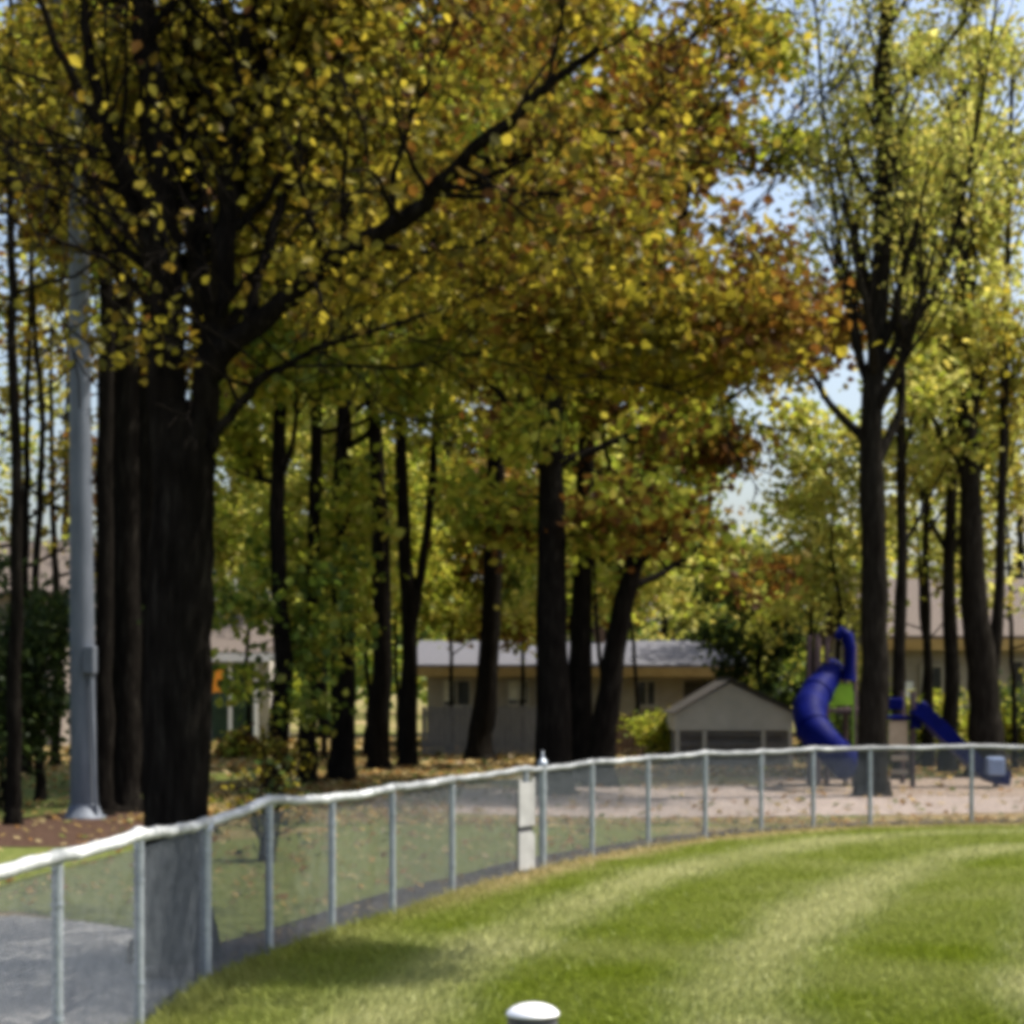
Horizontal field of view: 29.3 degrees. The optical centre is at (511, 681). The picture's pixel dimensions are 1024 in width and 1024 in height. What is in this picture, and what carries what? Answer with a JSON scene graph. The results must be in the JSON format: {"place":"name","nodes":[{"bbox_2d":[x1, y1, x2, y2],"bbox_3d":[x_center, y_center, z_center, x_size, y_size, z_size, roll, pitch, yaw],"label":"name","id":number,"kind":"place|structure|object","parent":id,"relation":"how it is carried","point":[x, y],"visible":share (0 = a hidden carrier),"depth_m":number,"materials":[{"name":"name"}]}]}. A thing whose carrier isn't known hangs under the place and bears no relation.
{"place":"outdoors","nodes":[
{"label":"outdoors","id":0,"kind":"place"},
{"bbox_2d":[0,916,180,1023],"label":"gravel path","id":1,"kind":"structure","parent":0,"point":[66,972],"depth_m":14.70,"materials":[{"name":"grey gravel"}]},
{"bbox_2d":[0,774,667,941],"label":"side grass","id":2,"kind":"structure","parent":0,"point":[9,854],"depth_m":23.38,"materials":[{"name":"green plant"}]},
{"bbox_2d":[0,205,138,773],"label":"maple tree","id":3,"kind":"object","parent":2,"relation":"on","point":[27,364],"visible":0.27,"depth_m":45.95,"materials":[{"name":"green plant"}]},
{"bbox_2d":[0,534,144,808],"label":"bush","id":4,"kind":"object","parent":2,"relation":"on","point":[45,628],"visible":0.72,"depth_m":33.37,"materials":[{"name":"green plant"}]},
{"bbox_2d":[0,1,186,800],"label":"maple tree","id":5,"kind":"object","parent":2,"relation":"on","point":[40,791],"visible":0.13,"depth_m":35.94,"materials":[{"name":"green plant"}]},
{"bbox_2d":[0,812,226,846],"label":"mulch bed","id":6,"kind":"object","parent":2,"relation":"on","point":[46,834],"visible":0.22,"depth_m":28.79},
{"bbox_2d":[47,0,105,818],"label":"light pole","id":7,"kind":"object","parent":6,"relation":"on","point":[83,770],"visible":0.65,"depth_m":31.34,"materials":[{"name":"metal"}]},
{"bbox_2d":[0,0,190,824],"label":"maple tree","id":8,"kind":"object","parent":6,"relation":"on","point":[12,811],"visible":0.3,"depth_m":29.85,"materials":[{"name":"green plant"}]},
{"bbox_2d":[0,38,272,815],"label":"maple tree","id":9,"kind":"object","parent":6,"relation":"on","point":[104,700],"visible":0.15,"depth_m":31.90,"materials":[{"name":"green plant"}]},
{"bbox_2d":[0,0,347,812],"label":"maple tree","id":10,"kind":"object","parent":6,"relation":"on","point":[128,738],"visible":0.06,"depth_m":32.82,"materials":[{"name":"brown plant"}]},
{"bbox_2d":[0,4,243,671],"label":"maple tree","id":11,"kind":"object","parent":2,"relation":"on","point":[47,291],"visible":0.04,"depth_m":42.37,"materials":[{"name":"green plant"}]},
{"bbox_2d":[209,744,323,862],"bbox_3d":[-3.002,1.514,23.998,1.255,1.496,1.225,0,0,21],"label":"bush","id":12,"kind":"object","parent":2,"relation":"on","point":[283,789],"visible":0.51,"depth_m":23.94,"materials":[{"name":"green plant"}]},
{"bbox_2d":[0,686,1023,979],"bbox_3d":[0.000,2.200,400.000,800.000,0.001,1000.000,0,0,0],"label":"ground","id":13,"kind":"structure","parent":0,"point":[360,728],"depth_m":39.62,"materials":[{"name":"green soil"}]},
{"bbox_2d":[0,265,49,540],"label":"background tree","id":14,"kind":"object","parent":13,"relation":"on","point":[32,443],"visible":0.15,"depth_m":78.79,"materials":[{"name":"green plant"}]},
{"bbox_2d":[0,541,95,745],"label":"house","id":15,"kind":"structure","parent":13,"relation":"on","point":[46,566],"depth_m":67.36,"materials":[{"name":"beige"}]},
{"bbox_2d":[0,240,98,766],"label":"maple tree","id":16,"kind":"object","parent":13,"relation":"on","point":[51,439],"visible":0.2,"depth_m":49.93,"materials":[{"name":"green plant"}]},
{"bbox_2d":[0,213,99,558],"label":"background tree","id":17,"kind":"object","parent":13,"relation":"on","point":[65,536],"visible":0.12,"depth_m":71.60,"materials":[{"name":"green plant"}]},
{"bbox_2d":[0,0,293,793],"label":"maple tree","id":18,"kind":"object","parent":13,"relation":"on","point":[148,489],"visible":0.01,"depth_m":37.86,"materials":[{"name":"brown plant"}]},
{"bbox_2d":[89,12,296,516],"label":"maple tree","id":19,"kind":"object","parent":13,"relation":"on","point":[141,396],"depth_m":43.91,"materials":[{"name":"brown plant"}]},
{"bbox_2d":[213,670,223,692],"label":"garden flag","id":20,"kind":"object","parent":13,"relation":"on","point":[218,676],"visible":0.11,"depth_m":68.00,"materials":[{"name":"orange fabric"}]},
{"bbox_2d":[211,721,267,759],"bbox_3d":[-7.661,1.743,54.932,1.933,1.317,1.499,0,0,0],"label":"bush","id":21,"kind":"object","parent":13,"relation":"on","point":[233,739],"visible":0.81,"depth_m":54.71,"materials":[{"name":"green plant"}]},
{"bbox_2d":[210,611,300,740],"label":"house","id":22,"kind":"structure","parent":13,"relation":"on","point":[224,718],"depth_m":71.30,"materials":[{"name":"grey"}]},
{"bbox_2d":[190,376,331,610],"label":"background tree","id":23,"kind":"object","parent":13,"relation":"on","point":[264,427],"visible":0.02,"depth_m":79.39,"materials":[{"name":"green plant"}]},
{"bbox_2d":[213,428,328,744],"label":"sapling","id":24,"kind":"object","parent":13,"relation":"on","point":[225,553],"visible":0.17,"depth_m":57.28,"materials":[{"name":"green plant"}]},
{"bbox_2d":[239,713,322,794],"bbox_3d":[-4.640,1.438,38.133,1.620,1.646,1.405,0,0,31],"label":"bush","id":25,"kind":"object","parent":13,"relation":"on","point":[267,751],"visible":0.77,"depth_m":38.00,"materials":[{"name":"green plant"}]},
{"bbox_2d":[211,5,391,788],"bbox_3d":[-4.954,-6.151,40.040,5.142,17.001,6.408,0,0,0],"label":"young tree","id":26,"kind":"object","parent":13,"relation":"on","point":[279,608],"visible":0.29,"depth_m":39.93,"materials":[{"name":"green plant"}]},
{"bbox_2d":[216,317,422,738],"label":"background tree","id":27,"kind":"object","parent":13,"relation":"on","point":[386,436],"visible":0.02,"depth_m":75.81,"materials":[{"name":"green plant"}]},
{"bbox_2d":[233,386,427,760],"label":"sapling","id":28,"kind":"object","parent":13,"relation":"on","point":[298,494],"visible":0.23,"depth_m":53.73,"materials":[{"name":"green plant"}]},
{"bbox_2d":[190,13,488,784],"bbox_3d":[-3.699,-6.174,42.038,6.522,17.048,7.779,0,0,-36],"label":"young tree","id":29,"kind":"object","parent":13,"relation":"on","point":[399,403],"visible":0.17,"depth_m":41.78,"materials":[{"name":"green plant"}]},
{"bbox_2d":[184,3,494,782],"bbox_3d":[-3.951,-6.508,42.841,7.231,17.730,7.276,0,0,0],"label":"maple tree","id":30,"kind":"object","parent":13,"relation":"on","point":[339,523],"visible":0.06,"depth_m":42.84,"materials":[{"name":"brown plant"}]},
{"bbox_2d":[242,10,513,771],"bbox_3d":[-3.454,-7.928,48.658,8.052,20.678,8.507,0,0,0],"label":"maple tree","id":31,"kind":"object","parent":13,"relation":"on","point":[378,748],"visible":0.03,"depth_m":47.78,"materials":[{"name":"brown plant"}]},
{"bbox_2d":[296,409,460,755],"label":"sapling","id":32,"kind":"object","parent":13,"relation":"on","point":[434,571],"visible":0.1,"depth_m":56.87,"materials":[{"name":"green plant"}]},
{"bbox_2d":[326,438,480,755],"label":"sapling","id":33,"kind":"object","parent":13,"relation":"on","point":[465,608],"visible":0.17,"depth_m":57.56,"materials":[{"name":"green plant"}]},
{"bbox_2d":[296,211,568,646],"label":"background tree","id":34,"kind":"object","parent":13,"relation":"on","point":[361,400],"visible":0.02,"depth_m":84.08,"materials":[{"name":"green plant"}]},
{"bbox_2d":[362,5,504,767],"bbox_3d":[-1.853,-7.747,49.640,7.898,20.193,7.119,0,0,-16],"label":"maple tree","id":35,"kind":"object","parent":13,"relation":"on","point":[411,588],"visible":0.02,"depth_m":49.85,"materials":[{"name":"brown plant"}]},
{"bbox_2d":[0,0,919,965],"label":"maple tree","id":36,"kind":"object","parent":13,"relation":"on","point":[196,90],"visible":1,"depth_m":15.24,"materials":[{"name":"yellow plant"}]},
{"bbox_2d":[391,450,535,706],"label":"sapling","id":37,"kind":"object","parent":13,"relation":"on","point":[471,548],"visible":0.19,"depth_m":59.83,"materials":[{"name":"green plant"}]},
{"bbox_2d":[383,238,568,640],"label":"background tree","id":38,"kind":"object","parent":13,"relation":"on","point":[419,439],"visible":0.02,"depth_m":75.72,"materials":[{"name":"green plant"}]},
{"bbox_2d":[422,706,535,755],"bbox_3d":[-0.797,1.455,58.020,3.735,1.490,0.080,0,0,0],"label":"board fence","id":39,"kind":"object","parent":13,"relation":"on","point":[447,730],"visible":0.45,"depth_m":57.98,"materials":[{"name":"grey wood"}]},
{"bbox_2d":[386,7,621,761],"bbox_3d":[0.861,-9.446,53.613,8.337,23.592,8.806,0,0,-37],"label":"maple tree","id":40,"kind":"object","parent":13,"relation":"on","point":[479,744],"visible":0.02,"depth_m":53.76,"materials":[{"name":"brown plant"}]},
{"bbox_2d":[0,744,1023,1023],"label":"chain link fence","id":41,"kind":"object","parent":13,"relation":"on","point":[142,904],"visible":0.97,"depth_m":16.66,"materials":[{"name":"metal"}]},
{"bbox_2d":[517,778,534,870],"bbox_3d":[0.154,1.630,22.427,0.045,1.040,0.400,0,0,27],"label":"marker board","id":42,"kind":"object","parent":41,"relation":"attached to","point":[526,822],"visible":1,"depth_m":22.40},
{"bbox_2d":[0,736,1023,956],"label":"fallen leaves","id":43,"kind":"object","parent":13,"relation":"on","point":[443,761],"visible":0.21,"depth_m":39.67,"materials":[{"name":"brown plant"}]},
{"bbox_2d":[440,454,613,705],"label":"sapling","id":44,"kind":"object","parent":13,"relation":"on","point":[464,572],"visible":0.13,"depth_m":59.11,"materials":[{"name":"green plant"}]},
{"bbox_2d":[316,0,747,795],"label":"maple tree","id":45,"kind":"object","parent":13,"relation":"on","point":[666,426],"visible":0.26,"depth_m":37.89,"materials":[{"name":"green plant"}]},
{"bbox_2d":[414,370,696,637],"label":"background tree","id":46,"kind":"object","parent":13,"relation":"on","point":[471,448],"visible":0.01,"depth_m":80.35,"materials":[{"name":"green plant"}]},
{"bbox_2d":[501,434,636,646],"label":"sapling","id":47,"kind":"object","parent":13,"relation":"on","point":[517,585],"visible":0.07,"depth_m":57.00,"materials":[{"name":"green plant"}]},
{"bbox_2d":[417,624,748,746],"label":"ranch house","id":48,"kind":"structure","parent":13,"relation":"on","point":[670,673],"depth_m":63.98,"materials":[{"name":"beige"}]},
{"bbox_2d":[441,679,472,707],"bbox_3d":[-1.799,0.390,63.910,1.050,0.960,0.120,0,0,0],"label":"window","id":49,"kind":"structure","parent":48,"relation":"in","point":[462,688],"depth_m":63.94,"materials":[{"name":"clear glass"}]},
{"bbox_2d":[505,679,530,706],"bbox_3d":[0.199,0.375,63.910,0.825,0.890,0.120,0,0,0],"label":"window","id":50,"kind":"structure","parent":48,"relation":"in","point":[513,685],"depth_m":63.92,"materials":[{"name":"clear glass"}]},
{"bbox_2d":[638,679,657,707],"bbox_3d":[4.394,0.400,63.910,0.739,0.940,0.120,0,0,0],"label":"window","id":51,"kind":"structure","parent":48,"relation":"in","point":[647,687],"depth_m":63.95,"materials":[{"name":"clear glass"}]},
{"bbox_2d":[684,682,711,698],"bbox_3d":[6.080,1.050,63.948,0.951,2.100,0.036,0,0,0],"label":"window","id":52,"kind":"structure","parent":48,"relation":"in","point":[690,688],"depth_m":63.92,"materials":[{"name":"brown wood"}]},
{"bbox_2d":[494,397,706,672],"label":"sapling","id":53,"kind":"object","parent":13,"relation":"on","point":[524,606],"visible":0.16,"depth_m":49.36,"materials":[{"name":"green plant"}]},
{"bbox_2d":[503,396,716,640],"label":"background tree","id":54,"kind":"object","parent":13,"relation":"on","point":[634,615],"visible":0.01,"depth_m":79.20,"materials":[{"name":"green plant"}]},
{"bbox_2d":[433,2,800,782],"bbox_3d":[2.430,-7.077,43.207,7.798,18.854,6.705,0,0,12],"label":"maple tree","id":55,"kind":"object","parent":13,"relation":"on","point":[581,646],"visible":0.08,"depth_m":42.88,"materials":[{"name":"green plant"}]},
{"bbox_2d":[257,562,1015,716],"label":"wood","id":56,"kind":"object","parent":13,"relation":"on","point":[361,681],"visible":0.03,"depth_m":117.35,"materials":[{"name":"green plant"}]},
{"bbox_2d":[616,714,662,755],"bbox_3d":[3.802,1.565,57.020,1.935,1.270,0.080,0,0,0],"label":"bush","id":57,"kind":"object","parent":13,"relation":"on","point":[627,746],"visible":0.2,"depth_m":56.98,"materials":[{"name":"green plant"}]},
{"bbox_2d":[617,705,670,762],"bbox_3d":[4.016,1.357,53.000,2.373,1.822,2.987,0,0,36],"label":"bush","id":58,"kind":"object","parent":13,"relation":"on","point":[650,738],"visible":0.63,"depth_m":52.56,"materials":[{"name":"green plant"}]},
{"bbox_2d":[567,464,746,657],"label":"background tree","id":59,"kind":"object","parent":13,"relation":"on","point":[664,628],"visible":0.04,"depth_m":87.91,"materials":[{"name":"green plant"}]},
{"bbox_2d":[592,434,726,713],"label":"sapling","id":60,"kind":"object","parent":13,"relation":"on","point":[698,610],"visible":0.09,"depth_m":60.98,"materials":[{"name":"green plant"}]},
{"bbox_2d":[424,0,896,786],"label":"maple tree","id":61,"kind":"object","parent":13,"relation":"on","point":[706,542],"visible":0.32,"depth_m":40.72,"materials":[{"name":"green plant"}]},
{"bbox_2d":[647,537,800,681],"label":"background tree","id":62,"kind":"object","parent":13,"relation":"on","point":[688,637],"visible":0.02,"depth_m":90.58,"materials":[{"name":"green plant"}]},
{"bbox_2d":[663,677,792,766],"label":"garden shed","id":63,"kind":"structure","parent":13,"relation":"on","point":[725,714],"depth_m":50.00,"materials":[{"name":"grey wood"}]},
{"bbox_2d":[688,519,824,706],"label":"background tree","id":64,"kind":"object","parent":13,"relation":"on","point":[756,536],"visible":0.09,"depth_m":69.95,"materials":[{"name":"green plant"}]},
{"bbox_2d":[680,534,841,706],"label":"young tree","id":65,"kind":"object","parent":13,"relation":"on","point":[718,635],"visible":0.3,"depth_m":57.29,"materials":[{"name":"green plant"}]},
{"bbox_2d":[793,732,805,753],"bbox_3d":[13.498,1.799,57.997,10.512,1.048,1.197,0,0,0],"label":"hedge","id":66,"kind":"object","parent":13,"relation":"on","point":[794,736],"visible":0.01,"depth_m":57.79,"materials":[{"name":"green plant"}]},
{"bbox_2d":[711,442,890,694],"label":"sapling","id":67,"kind":"object","parent":13,"relation":"on","point":[808,499],"visible":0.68,"depth_m":47.59,"materials":[{"name":"green plant"}]},
{"bbox_2d":[739,384,919,695],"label":"background tree","id":68,"kind":"object","parent":13,"relation":"on","point":[811,406],"visible":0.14,"depth_m":65.86,"materials":[{"name":"green plant"}]},
{"bbox_2d":[761,407,909,730],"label":"sapling","id":69,"kind":"object","parent":13,"relation":"on","point":[851,470],"visible":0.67,"depth_m":46.98,"materials":[{"name":"green plant"}]},
{"bbox_2d":[779,706,917,772],"bbox_3d":[8.043,1.204,45.494,3.296,2.127,3.542,0,0,0],"label":"bush","id":70,"kind":"object","parent":13,"relation":"on","point":[837,725],"visible":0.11,"depth_m":45.52,"materials":[{"name":"green plant"}]},
{"bbox_2d":[710,0,1023,796],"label":"poplar tree","id":71,"kind":"object","parent":13,"relation":"on","point":[872,290],"visible":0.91,"depth_m":37.38,"materials":[{"name":"green plant"}]},
{"bbox_2d":[793,76,1016,779],"bbox_3d":[9.489,-5.661,43.603,5.817,16.021,5.290,0,0,-24],"label":"poplar tree","id":72,"kind":"object","parent":13,"relation":"on","point":[915,367],"visible":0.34,"depth_m":43.87,"materials":[{"name":"green plant"}]},
{"bbox_2d":[848,687,968,766],"bbox_3d":[10.140,1.184,50.358,3.193,2.166,3.162,0,0,0],"label":"bush","id":73,"kind":"object","parent":13,"relation":"on","point":[939,706],"visible":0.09,"depth_m":50.13,"materials":[{"name":"green plant"}]},
{"bbox_2d":[818,579,1023,757],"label":"house","id":74,"kind":"structure","parent":13,"relation":"on","point":[914,656],"depth_m":53.99,"materials":[{"name":"beige"}]},
{"bbox_2d":[905,682,912,697],"bbox_3d":[10.800,1.050,53.948,0.467,2.100,0.036,0,0,0],"label":"door","id":75,"kind":"structure","parent":74,"relation":"in","point":[909,685],"depth_m":53.93,"materials":[{"name":"white paint"}]},
{"bbox_2d":[920,665,943,702],"bbox_3d":[11.552,0.075,53.910,0.731,1.090,0.120,0,0,0],"label":"window","id":76,"kind":"structure","parent":74,"relation":"in","point":[938,670],"depth_m":53.95,"materials":[{"name":"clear glass"}]},
{"bbox_2d":[1011,659,1023,695],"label":"window","id":77,"kind":"structure","parent":74,"relation":"in","point":[1019,663],"depth_m":53.95,"materials":[{"name":"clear glass"}]},
{"bbox_2d":[823,297,1021,650],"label":"background tree","id":78,"kind":"object","parent":13,"relation":"on","point":[913,575],"visible":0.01,"depth_m":84.16,"materials":[{"name":"green plant"}]},
{"bbox_2d":[833,407,1023,764],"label":"sapling","id":79,"kind":"object","parent":13,"relation":"on","point":[917,535],"visible":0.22,"depth_m":49.89,"materials":[{"name":"green plant"}]},
{"bbox_2d":[860,10,1023,777],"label":"poplar tree","id":80,"kind":"object","parent":13,"relation":"on","point":[982,638],"visible":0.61,"depth_m":44.80,"materials":[{"name":"green plant"}]},
{"bbox_2d":[860,141,1023,767],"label":"poplar tree","id":81,"kind":"object","parent":13,"relation":"on","point":[928,678],"visible":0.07,"depth_m":48.87,"materials":[{"name":"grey plant"}]},
{"bbox_2d":[866,95,1023,773],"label":"poplar tree","id":82,"kind":"object","parent":13,"relation":"on","point":[949,543],"visible":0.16,"depth_m":46.88,"materials":[{"name":"green plant"}]},
{"bbox_2d":[934,696,969,764],"bbox_3d":[11.783,1.320,52.091,2.065,1.898,3.265,0,0,0],"label":"bush","id":83,"kind":"object","parent":13,"relation":"on","point":[961,731],"visible":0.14,"depth_m":51.28,"materials":[{"name":"green plant"}]},
{"bbox_2d":[890,0,1023,574],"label":"poplar tree","id":84,"kind":"object","parent":13,"relation":"on","point":[933,22],"visible":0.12,"depth_m":60.14,"materials":[{"name":"green plant"}]},
{"bbox_2d":[907,334,1023,578],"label":"background tree","id":85,"kind":"object","parent":13,"relation":"on","point":[1016,573],"visible":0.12,"depth_m":79.80,"materials":[{"name":"green plant"}]},
{"bbox_2d":[909,405,1023,767],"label":"sapling","id":86,"kind":"object","parent":13,"relation":"on","point":[988,509],"visible":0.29,"depth_m":47.98,"materials":[{"name":"green plant"}]},
{"bbox_2d":[958,668,1023,766],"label":"bush","id":87,"kind":"object","parent":13,"relation":"on","point":[1006,712],"visible":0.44,"depth_m":49.30,"materials":[{"name":"green plant"}]},
{"bbox_2d":[0,0,1023,683],"label":"sky","id":88,"kind":"structure","parent":0,"point":[850,398],"materials":[{"name":"blue"}]},
{"bbox_2d":[109,817,1023,1023],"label":"lawn","id":89,"kind":"structure","parent":0,"point":[778,890],"depth_m":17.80,"materials":[{"name":"green plant"}]},
{"bbox_2d":[506,1002,559,1023],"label":"capped post","id":90,"kind":"object","parent":89,"relation":"on","point":[532,1013],"visible":1,"depth_m":4.16,"materials":[{"name":"metal"}]},
{"bbox_2d":[130,819,1022,978],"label":"soil strip","id":91,"kind":"object","parent":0,"point":[447,891],"visible":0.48,"depth_m":19.66,"materials":[{"name":"brown soil"}]},
{"bbox_2d":[352,785,1023,817],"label":"dirt path","id":92,"kind":"structure","parent":0,"point":[959,806],"depth_m":35.27,"materials":[{"name":"beige soil"}]},
{"bbox_2d":[757,777,1023,795],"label":"playground surface","id":93,"kind":"object","parent":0,"point":[959,788],"visible":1,"depth_m":40.91,"materials":[{"name":"beige sand"}]},
{"bbox_2d":[792,626,1011,786],"bbox_3d":[8.012,0.567,40.614,4.600,3.465,3.079,0,0,0],"label":"play set","id":94,"kind":"object","parent":93,"relation":"on","point":[814,710],"visible":0.77,"depth_m":40.67,"materials":[{"name":"blue plastic"}]}
]}

